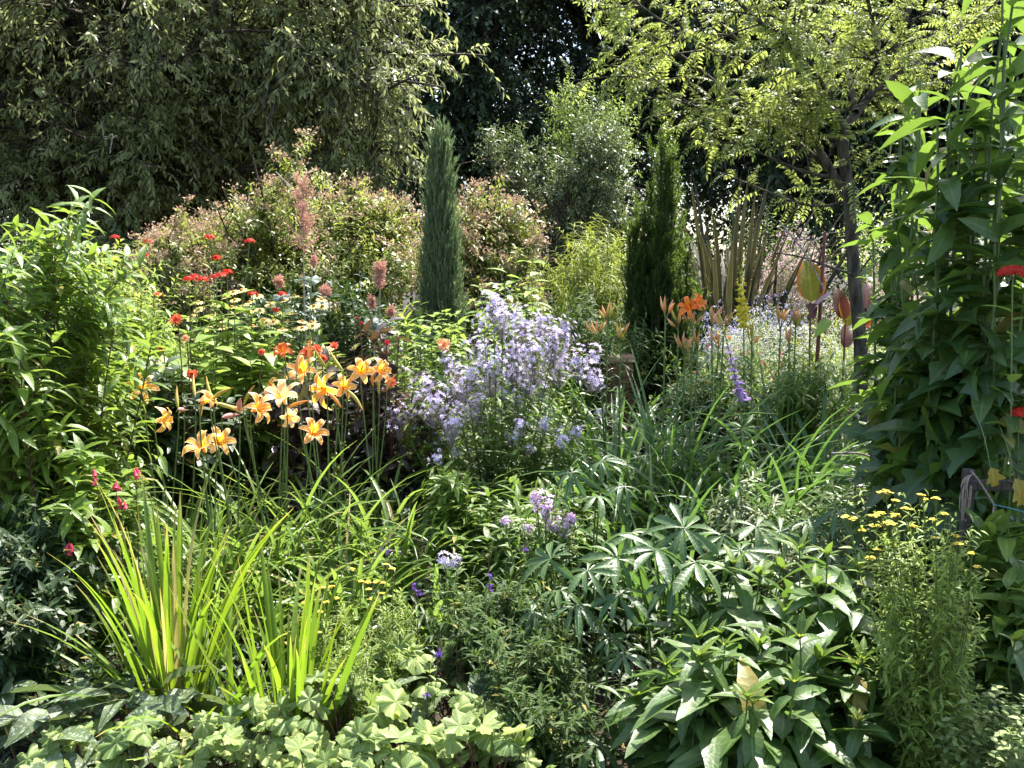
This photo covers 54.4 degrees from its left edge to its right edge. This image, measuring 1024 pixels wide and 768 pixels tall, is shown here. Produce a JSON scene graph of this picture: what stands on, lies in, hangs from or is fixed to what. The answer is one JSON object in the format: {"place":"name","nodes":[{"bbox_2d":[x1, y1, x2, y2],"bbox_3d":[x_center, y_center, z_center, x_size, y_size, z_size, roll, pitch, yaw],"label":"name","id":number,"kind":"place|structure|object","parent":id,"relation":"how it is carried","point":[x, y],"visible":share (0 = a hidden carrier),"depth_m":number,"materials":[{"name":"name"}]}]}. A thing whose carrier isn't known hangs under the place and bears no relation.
{"place":"outdoors","nodes":[
{"label":"outdoors","id":0,"kind":"place"},
{"bbox_2d":[0,266,1021,767],"bbox_3d":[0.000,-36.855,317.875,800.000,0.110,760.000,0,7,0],"label":"ground","id":1,"kind":"structure","parent":0,"point":[600,700],"depth_m":3.97,"materials":[{"name":"soil"}]},
{"bbox_2d":[0,701,104,767],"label":"lungwort plant","id":2,"kind":"object","parent":1,"relation":"on","point":[74,759],"visible":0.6,"depth_m":2.74,"materials":[{"name":"green plant"}]},
{"bbox_2d":[0,516,119,760],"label":"leaved plant","id":3,"kind":"object","parent":1,"relation":"on","point":[50,608],"visible":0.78,"depth_m":3.21,"materials":[{"name":"green plant"}]},
{"bbox_2d":[0,482,141,701],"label":"leaved plant","id":4,"kind":"object","parent":1,"relation":"on","point":[34,530],"visible":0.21,"depth_m":3.44,"materials":[{"name":"green plant"}]},
{"bbox_2d":[0,185,172,644],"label":"leafy shrub","id":5,"kind":"object","parent":1,"relation":"on","point":[61,398],"visible":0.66,"depth_m":3.84,"materials":[{"name":"green plant"}]},
{"bbox_2d":[0,671,189,767],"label":"lungwort plant","id":6,"kind":"object","parent":1,"relation":"on","point":[25,723],"visible":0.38,"depth_m":2.96,"materials":[{"name":"green plant"}]},
{"bbox_2d":[37,433,162,685],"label":"leaved plant","id":7,"kind":"object","parent":1,"relation":"on","point":[80,498],"visible":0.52,"depth_m":3.58,"materials":[{"name":"green plant"}]},
{"bbox_2d":[14,719,186,767],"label":"ladys mantle plant","id":8,"kind":"object","parent":1,"relation":"on","point":[35,754],"visible":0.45,"depth_m":2.74,"materials":[{"name":"green plant"}]},
{"bbox_2d":[32,295,190,545],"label":"leafy shrub","id":9,"kind":"object","parent":1,"relation":"on","point":[135,447],"visible":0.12,"depth_m":4.72,"materials":[{"name":"green plant"}]},
{"bbox_2d":[10,665,226,765],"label":"lungwort plant","id":10,"kind":"object","parent":1,"relation":"on","point":[109,708],"visible":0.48,"depth_m":2.94,"materials":[{"name":"green plant"}]},
{"bbox_2d":[110,259,212,528],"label":"pale leaved shrub","id":11,"kind":"object","parent":1,"relation":"on","point":[167,354],"visible":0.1,"depth_m":5.80,"materials":[{"name":"green plant"}]},
{"bbox_2d":[0,612,337,767],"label":"sword leaved plant","id":12,"kind":"object","parent":1,"relation":"on","point":[116,672],"visible":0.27,"depth_m":3.03,"materials":[{"name":"green plant"}]},
{"bbox_2d":[51,473,292,743],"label":"sword leaved plant","id":13,"kind":"object","parent":1,"relation":"on","point":[162,611],"visible":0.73,"depth_m":3.21,"materials":[{"name":"green plant"}]},
{"bbox_2d":[89,709,264,767],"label":"ladys mantle plant","id":14,"kind":"object","parent":1,"relation":"on","point":[116,742],"visible":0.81,"depth_m":2.70,"materials":[{"name":"green plant"}]},
{"bbox_2d":[87,687,276,767],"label":"lungwort plant","id":15,"kind":"object","parent":1,"relation":"on","point":[153,704],"visible":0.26,"depth_m":2.89,"materials":[{"name":"green plant"}]},
{"bbox_2d":[128,194,248,387],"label":"seedhead shrub","id":16,"kind":"object","parent":1,"relation":"on","point":[179,246],"visible":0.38,"depth_m":8.68,"materials":[{"name":"green plant"}]},
{"bbox_2d":[133,313,264,550],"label":"dahlia plant","id":17,"kind":"object","parent":1,"relation":"on","point":[169,444],"visible":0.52,"depth_m":4.89,"materials":[{"name":"green plant"}]},
{"bbox_2d":[154,300,289,537],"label":"broad leaved plant","id":18,"kind":"object","parent":1,"relation":"on","point":[227,368],"visible":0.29,"depth_m":5.30,"materials":[{"name":"green plant"}]},
{"bbox_2d":[123,373,321,610],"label":"daylily plant","id":19,"kind":"object","parent":1,"relation":"on","point":[166,419],"visible":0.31,"depth_m":4.48,"materials":[{"name":"green plant"}]},
{"bbox_2d":[165,690,342,767],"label":"ladys mantle plant","id":20,"kind":"object","parent":1,"relation":"on","point":[266,753],"visible":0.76,"depth_m":2.75,"materials":[{"name":"green plant"}]},
{"bbox_2d":[181,288,327,537],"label":"daisy plant","id":21,"kind":"object","parent":1,"relation":"on","point":[266,321],"visible":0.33,"depth_m":5.66,"materials":[{"name":"green plant"}]},
{"bbox_2d":[0,0,509,279],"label":"weeping tree","id":22,"kind":"object","parent":1,"relation":"on","point":[74,74],"visible":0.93,"depth_m":12.13,"materials":[{"name":"green plant"}]},
{"bbox_2d":[113,376,417,635],"bbox_3d":[-1.212,0.527,4.297,1.411,1.126,1.405,3,7,22],"label":"daylily plant","id":23,"kind":"object","parent":1,"relation":"on","point":[217,437],"visible":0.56,"depth_m":4.20,"materials":[{"name":"green plant"}]},
{"bbox_2d":[110,124,423,384],"bbox_3d":[-2.235,-1.069,9.798,2.948,2.992,2.701,0,7,0],"label":"seedhead shrub","id":24,"kind":"object","parent":1,"relation":"on","point":[360,232],"visible":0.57,"depth_m":9.35,"materials":[{"name":"green plant"}]},
{"bbox_2d":[125,527,409,658],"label":"daylily plant","id":25,"kind":"object","parent":1,"relation":"on","point":[253,619],"visible":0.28,"depth_m":3.94,"materials":[{"name":"green plant"}]},
{"bbox_2d":[217,327,329,541],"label":"broad leaved plant","id":26,"kind":"object","parent":1,"relation":"on","point":[275,440],"visible":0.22,"depth_m":5.33,"materials":[{"name":"green plant"}]},
{"bbox_2d":[169,530,389,739],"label":"sword leaved plant","id":27,"kind":"object","parent":1,"relation":"on","point":[299,661],"visible":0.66,"depth_m":2.98,"materials":[{"name":"green plant"}]},
{"bbox_2d":[136,377,435,615],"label":"daylily plant","id":28,"kind":"object","parent":1,"relation":"on","point":[281,392],"visible":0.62,"depth_m":4.30,"materials":[{"name":"green plant"}]},
{"bbox_2d":[243,344,370,572],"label":"dahlia plant","id":29,"kind":"object","parent":1,"relation":"on","point":[297,462],"visible":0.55,"depth_m":4.90,"materials":[{"name":"plant"}]},
{"bbox_2d":[161,338,503,613],"bbox_3d":[-0.757,0.421,4.556,1.591,1.276,1.475,0,7,0],"label":"daylily plant","id":30,"kind":"object","parent":1,"relation":"on","point":[300,367],"visible":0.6,"depth_m":4.53,"materials":[{"name":"green plant"}]},
{"bbox_2d":[251,669,433,767],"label":"ladys mantle plant","id":31,"kind":"object","parent":1,"relation":"on","point":[309,700],"visible":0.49,"depth_m":2.84,"materials":[{"name":"green plant"}]},
{"bbox_2d":[233,271,461,470],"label":"dark shrub","id":32,"kind":"object","parent":1,"relation":"on","point":[367,342],"visible":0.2,"depth_m":7.49,"materials":[{"name":"green plant"}]},
{"bbox_2d":[197,492,500,656],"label":"daylily plant","id":33,"kind":"object","parent":1,"relation":"on","point":[284,582],"visible":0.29,"depth_m":4.02,"materials":[{"name":"green plant"}]},
{"bbox_2d":[314,626,410,753],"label":"button flowered plant","id":34,"kind":"object","parent":1,"relation":"on","point":[356,706],"visible":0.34,"depth_m":2.99,"materials":[{"name":"green plant"}]},
{"bbox_2d":[241,358,498,575],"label":"daylily plant","id":35,"kind":"object","parent":1,"relation":"on","point":[362,369],"visible":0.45,"depth_m":4.64,"materials":[{"name":"green plant"}]},
{"bbox_2d":[307,716,469,767],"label":"ladys mantle plant","id":36,"kind":"object","parent":1,"relation":"on","point":[365,739],"visible":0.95,"depth_m":2.62,"materials":[{"name":"green plant"}]},
{"bbox_2d":[319,316,469,549],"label":"dahlia plant","id":37,"kind":"object","parent":1,"relation":"on","point":[390,438],"visible":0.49,"depth_m":5.04,"materials":[{"name":"plant"}]},
{"bbox_2d":[364,563,426,748],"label":"button flowered plant","id":38,"kind":"object","parent":1,"relation":"on","point":[400,631],"visible":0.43,"depth_m":3.15,"materials":[{"name":"green plant"}]},
{"bbox_2d":[258,467,544,632],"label":"daylily plant","id":39,"kind":"object","parent":1,"relation":"on","point":[385,511],"visible":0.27,"depth_m":4.27,"materials":[{"name":"green plant"}]},
{"bbox_2d":[361,630,469,745],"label":"ladys mantle plant","id":40,"kind":"object","parent":1,"relation":"on","point":[417,664],"visible":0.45,"depth_m":3.09,"materials":[{"name":"green plant"}]},
{"bbox_2d":[381,301,469,511],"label":"mint plant","id":41,"kind":"object","parent":1,"relation":"on","point":[424,360],"visible":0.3,"depth_m":6.26,"materials":[{"name":"green plant"}]},
{"bbox_2d":[314,556,550,662],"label":"daylily plant","id":42,"kind":"object","parent":1,"relation":"on","point":[432,614],"visible":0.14,"depth_m":3.99,"materials":[{"name":"green plant"}]},
{"bbox_2d":[335,682,534,767],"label":"ladys mantle plant","id":43,"kind":"object","parent":1,"relation":"on","point":[482,737],"visible":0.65,"depth_m":2.76,"materials":[{"name":"green plant"}]},
{"bbox_2d":[410,114,470,437],"bbox_3d":[-0.609,-0.845,8.450,0.548,2.848,0.540,0,7,0],"label":"juniper tree","id":44,"kind":"object","parent":1,"relation":"on","point":[440,271],"visible":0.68,"depth_m":8.32,"materials":[{"name":"green plant"}]},
{"bbox_2d":[413,454,514,617],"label":"leafy plant","id":45,"kind":"object","parent":1,"relation":"on","point":[447,485],"visible":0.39,"depth_m":4.30,"materials":[{"name":"green plant"}]},
{"bbox_2d":[395,640,534,767],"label":"lungwort plant","id":46,"kind":"object","parent":1,"relation":"on","point":[445,661],"visible":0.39,"depth_m":3.04,"materials":[{"name":"green plant"}]},
{"bbox_2d":[395,170,557,419],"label":"seedhead shrub","id":47,"kind":"object","parent":1,"relation":"on","point":[493,237],"visible":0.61,"depth_m":9.43,"materials":[{"name":"green plant"}]},
{"bbox_2d":[336,0,624,290],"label":"dark tree","id":48,"kind":"object","parent":1,"relation":"on","point":[471,22],"visible":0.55,"depth_m":22.29,"materials":[{"name":"green plant"}]},
{"bbox_2d":[405,709,556,767],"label":"ladys mantle plant","id":49,"kind":"object","parent":1,"relation":"on","point":[450,743],"visible":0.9,"depth_m":2.66,"materials":[{"name":"green plant"}]},
{"bbox_2d":[359,283,604,555],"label":"bellflower plant","id":50,"kind":"object","parent":1,"relation":"on","point":[534,454],"visible":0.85,"depth_m":4.78,"materials":[{"name":"purple plant"}]},
{"bbox_2d":[413,553,564,714],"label":"silver leaved plant","id":51,"kind":"object","parent":1,"relation":"on","point":[476,614],"visible":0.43,"depth_m":3.20,"materials":[{"name":"green plant"}]},
{"bbox_2d":[421,462,576,620],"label":"leafy plant","id":52,"kind":"object","parent":1,"relation":"on","point":[517,509],"visible":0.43,"depth_m":4.10,"materials":[{"name":"green plant"}]},
{"bbox_2d":[0,359,1008,767],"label":"undergrowth","id":53,"kind":"object","parent":1,"relation":"on","point":[82,669],"visible":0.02,"depth_m":3.68,"materials":[{"name":"green plant"}]},
{"bbox_2d":[458,259,561,486],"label":"mint plant","id":54,"kind":"object","parent":1,"relation":"on","point":[532,309],"visible":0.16,"depth_m":6.85,"materials":[{"name":"green plant"}]},
{"bbox_2d":[0,48,1022,315],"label":"dark hedge","id":55,"kind":"object","parent":1,"relation":"on","point":[628,214],"visible":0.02,"depth_m":29.49,"materials":[{"name":"green plant"}]},
{"bbox_2d":[456,609,620,767],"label":"leaved plant","id":56,"kind":"object","parent":1,"relation":"on","point":[543,712],"visible":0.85,"depth_m":2.90,"materials":[{"name":"green plant"}]},
{"bbox_2d":[495,481,586,653],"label":"bellflower plant","id":57,"kind":"object","parent":1,"relation":"on","point":[552,525],"visible":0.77,"depth_m":3.58,"materials":[{"name":"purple plant"}]},
{"bbox_2d":[453,87,644,352],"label":"grey green shrub","id":58,"kind":"object","parent":1,"relation":"on","point":[562,219],"visible":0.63,"depth_m":12.54,"materials":[{"name":"green plant"}]},
{"bbox_2d":[497,472,638,640],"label":"leafy plant","id":59,"kind":"object","parent":1,"relation":"on","point":[587,522],"visible":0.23,"depth_m":4.21,"materials":[{"name":"green plant"}]},
{"bbox_2d":[528,212,627,407],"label":"willow leaved shrub","id":60,"kind":"object","parent":1,"relation":"on","point":[604,300],"visible":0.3,"depth_m":8.14,"materials":[{"name":"green plant"}]},
{"bbox_2d":[513,541,650,747],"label":"lupin foliage plant","id":61,"kind":"object","parent":1,"relation":"on","point":[591,572],"visible":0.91,"depth_m":3.10,"materials":[{"name":"green plant"}]},
{"bbox_2d":[529,65,642,303],"bbox_3d":[0.994,-2.113,13.417,1.412,4.179,1.543,2,7,19],"label":"pale tipped tree","id":62,"kind":"object","parent":1,"relation":"on","point":[568,115],"visible":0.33,"depth_m":13.13,"materials":[{"name":"green plant"}]},
{"bbox_2d":[551,455,641,678],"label":"lupin foliage plant","id":63,"kind":"object","parent":1,"relation":"on","point":[569,488],"visible":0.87,"depth_m":3.67,"materials":[{"name":"green plant"}]},
{"bbox_2d":[545,628,650,767],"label":"lupin foliage plant","id":64,"kind":"object","parent":1,"relation":"on","point":[600,762],"visible":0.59,"depth_m":2.93,"materials":[{"name":"green plant"}]},
{"bbox_2d":[522,288,674,462],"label":"dark shrub","id":65,"kind":"object","parent":1,"relation":"on","point":[612,340],"visible":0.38,"depth_m":6.86,"materials":[{"name":"green plant"}]},
{"bbox_2d":[468,0,758,316],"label":"dark tree","id":66,"kind":"object","parent":1,"relation":"on","point":[620,51],"visible":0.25,"depth_m":25.19,"materials":[{"name":"green plant"}]},
{"bbox_2d":[442,340,812,577],"bbox_3d":[0.546,0.392,5.094,1.802,1.208,1.900,4,8,30],"label":"strap leaved plant","id":67,"kind":"object","parent":1,"relation":"on","point":[625,474],"visible":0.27,"depth_m":4.97,"materials":[{"name":"green plant"}]},
{"bbox_2d":[469,339,855,575],"bbox_3d":[0.750,0.422,4.877,1.960,1.201,1.750,0,7,0],"label":"strap leaved plant","id":68,"kind":"object","parent":1,"relation":"on","point":[669,465],"visible":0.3,"depth_m":4.88,"materials":[{"name":"green plant"}]},
{"bbox_2d":[616,90,711,458],"bbox_3d":[1.115,-0.726,7.495,0.716,2.852,0.704,0,7,0],"label":"yew tree","id":69,"kind":"object","parent":1,"relation":"on","point":[658,264],"visible":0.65,"depth_m":7.31,"materials":[{"name":"green plant"}]},
{"bbox_2d":[597,647,737,767],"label":"sunflower plant","id":70,"kind":"object","parent":1,"relation":"on","point":[654,753],"visible":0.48,"depth_m":2.77,"materials":[{"name":"green plant"}]},
{"bbox_2d":[646,293,709,530],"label":"tall lily plant","id":71,"kind":"object","parent":1,"relation":"on","point":[688,305],"visible":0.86,"depth_m":4.93,"materials":[{"name":"green plant"}]},
{"bbox_2d":[494,445,870,661],"bbox_3d":[0.643,0.704,4.062,1.392,0.832,1.449,-4,8,-29],"label":"strap leaved plant","id":72,"kind":"object","parent":1,"relation":"on","point":[645,580],"visible":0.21,"depth_m":4.00,"materials":[{"name":"green plant"}]},
{"bbox_2d":[601,503,783,683],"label":"lupin foliage plant","id":73,"kind":"object","parent":1,"relation":"on","point":[666,567],"visible":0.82,"depth_m":3.15,"materials":[{"name":"green plant"}]},
{"bbox_2d":[530,397,873,608],"bbox_3d":[1.012,0.549,4.613,1.647,1.010,1.736,5,8,33],"label":"strap leaved plant","id":74,"kind":"object","parent":1,"relation":"on","point":[802,495],"visible":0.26,"depth_m":4.53,"materials":[{"name":"green plant"}]},
{"bbox_2d":[532,171,880,387],"bbox_3d":[1.916,-0.698,8.990,3.496,2.427,3.117,0,7,0],"label":"flax plant","id":75,"kind":"object","parent":1,"relation":"on","point":[728,280],"visible":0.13,"depth_m":8.57,"materials":[{"name":"brown plant"}]},
{"bbox_2d":[647,341,780,512],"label":"dark shrub","id":76,"kind":"object","parent":1,"relation":"on","point":[702,397],"visible":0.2,"depth_m":5.74,"materials":[{"name":"green plant"}]},
{"bbox_2d":[641,543,820,700],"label":"sunflower plant","id":77,"kind":"object","parent":1,"relation":"on","point":[738,601],"visible":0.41,"depth_m":3.07,"materials":[{"name":"green plant"}]},
{"bbox_2d":[592,355,869,554],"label":"strap leaved plant","id":78,"kind":"object","parent":1,"relation":"on","point":[828,444],"visible":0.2,"depth_m":4.85,"materials":[{"name":"green plant"}]},
{"bbox_2d":[696,461,793,607],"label":"silver leaved plant","id":79,"kind":"object","parent":1,"relation":"on","point":[738,502],"visible":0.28,"depth_m":4.03,"materials":[{"name":"green plant"}]},
{"bbox_2d":[680,304,813,469],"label":"fine flowered plant","id":80,"kind":"object","parent":1,"relation":"on","point":[739,346],"visible":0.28,"depth_m":7.18,"materials":[{"name":"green plant"}]},
{"bbox_2d":[627,608,878,767],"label":"sunflower plant","id":81,"kind":"object","parent":1,"relation":"on","point":[752,729],"visible":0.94,"depth_m":2.59,"materials":[{"name":"green plant"}]},
{"bbox_2d":[637,360,875,548],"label":"strap leaved plant","id":82,"kind":"object","parent":1,"relation":"on","point":[809,450],"visible":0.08,"depth_m":5.12,"materials":[{"name":"green plant"}]},
{"bbox_2d":[618,0,959,293],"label":"dark tree","id":83,"kind":"object","parent":1,"relation":"on","point":[780,179],"visible":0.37,"depth_m":22.72,"materials":[{"name":"green plant"}]},
{"bbox_2d":[743,227,835,373],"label":"fine flowered plant","id":84,"kind":"object","parent":1,"relation":"on","point":[784,281],"visible":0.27,"depth_m":8.77,"materials":[{"name":"beige plant"}]},
{"bbox_2d":[559,0,1022,496],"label":"feathery tree","id":85,"kind":"object","parent":1,"relation":"on","point":[823,87],"visible":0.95,"depth_m":6.01,"materials":[{"name":"green plant"}]},
{"bbox_2d":[722,486,876,629],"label":"silver leaved plant","id":86,"kind":"object","parent":1,"relation":"on","point":[793,577],"visible":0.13,"depth_m":3.69,"materials":[{"name":"green plant"}]},
{"bbox_2d":[738,343,865,493],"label":"dark shrub","id":87,"kind":"object","parent":1,"relation":"on","point":[807,392],"visible":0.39,"depth_m":5.39,"materials":[{"name":"green plant"}]},
{"bbox_2d":[796,232,832,515],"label":"canna plant","id":88,"kind":"object","parent":1,"relation":"on","point":[809,287],"visible":0.66,"depth_m":5.79,"materials":[{"name":"green plant"}]},
{"bbox_2d":[726,532,906,766],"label":"sunflower plant","id":89,"kind":"object","parent":1,"relation":"on","point":[837,607],"visible":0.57,"depth_m":2.84,"materials":[{"name":"green plant"}]},
{"bbox_2d":[762,505,872,615],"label":"lupin foliage plant","id":90,"kind":"object","parent":1,"relation":"on","point":[815,523],"visible":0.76,"depth_m":3.52,"materials":[{"name":"green plant"}]},
{"bbox_2d":[746,636,951,767],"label":"sunflower plant","id":91,"kind":"object","parent":1,"relation":"on","point":[856,729],"visible":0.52,"depth_m":2.61,"materials":[{"name":"green plant"}]},
{"bbox_2d":[827,122,935,653],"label":"tall leafy plant","id":92,"kind":"object","parent":1,"relation":"on","point":[854,429],"visible":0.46,"depth_m":3.94,"materials":[{"name":"green plant"}]},
{"bbox_2d":[756,0,1023,299],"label":"dark tree","id":93,"kind":"object","parent":1,"relation":"on","point":[939,110],"visible":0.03,"depth_m":23.72,"materials":[{"name":"green plant"}]},
{"bbox_2d":[849,80,945,564],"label":"tall leafy plant","id":94,"kind":"object","parent":1,"relation":"on","point":[910,98],"visible":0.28,"depth_m":3.83,"materials":[{"name":"green plant"}]},
{"bbox_2d":[854,269,951,675],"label":"tall leafy plant","id":95,"kind":"object","parent":1,"relation":"on","point":[886,483],"visible":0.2,"depth_m":3.74,"materials":[{"name":"green plant"}]},
{"bbox_2d":[827,489,995,767],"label":"yellow flat headed plant","id":96,"kind":"object","parent":1,"relation":"on","point":[925,689],"visible":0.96,"depth_m":2.57,"materials":[{"name":"green plant"}]},
{"bbox_2d":[862,46,1023,641],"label":"tall leafy plant","id":97,"kind":"object","parent":1,"relation":"on","point":[916,322],"visible":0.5,"depth_m":3.48,"materials":[{"name":"green plant"}]},
{"bbox_2d":[897,0,1023,637],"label":"tall leafy plant","id":98,"kind":"object","parent":1,"relation":"on","point":[984,219],"visible":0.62,"depth_m":3.33,"materials":[{"name":"green plant"}]},
{"bbox_2d":[914,677,1013,767],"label":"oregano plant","id":99,"kind":"object","parent":1,"relation":"on","point":[968,734],"visible":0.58,"depth_m":2.55,"materials":[{"name":"green plant"}]},
{"bbox_2d":[919,506,1023,754],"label":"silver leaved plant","id":100,"kind":"object","parent":1,"relation":"on","point":[1000,595],"visible":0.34,"depth_m":3.00,"materials":[{"name":"green plant"}]},
{"bbox_2d":[929,321,1023,621],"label":"tall leafy plant","id":101,"kind":"object","parent":1,"relation":"on","point":[985,506],"visible":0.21,"depth_m":3.28,"materials":[{"name":"green plant"}]},
{"bbox_2d":[949,607,1023,767],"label":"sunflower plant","id":102,"kind":"object","parent":1,"relation":"on","point":[1014,678],"visible":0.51,"depth_m":2.78,"materials":[{"name":"green plant"}]},
{"bbox_2d":[958,684,1023,767],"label":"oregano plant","id":103,"kind":"object","parent":1,"relation":"on","point":[1014,734],"visible":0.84,"depth_m":2.54,"materials":[{"name":"green plant"}]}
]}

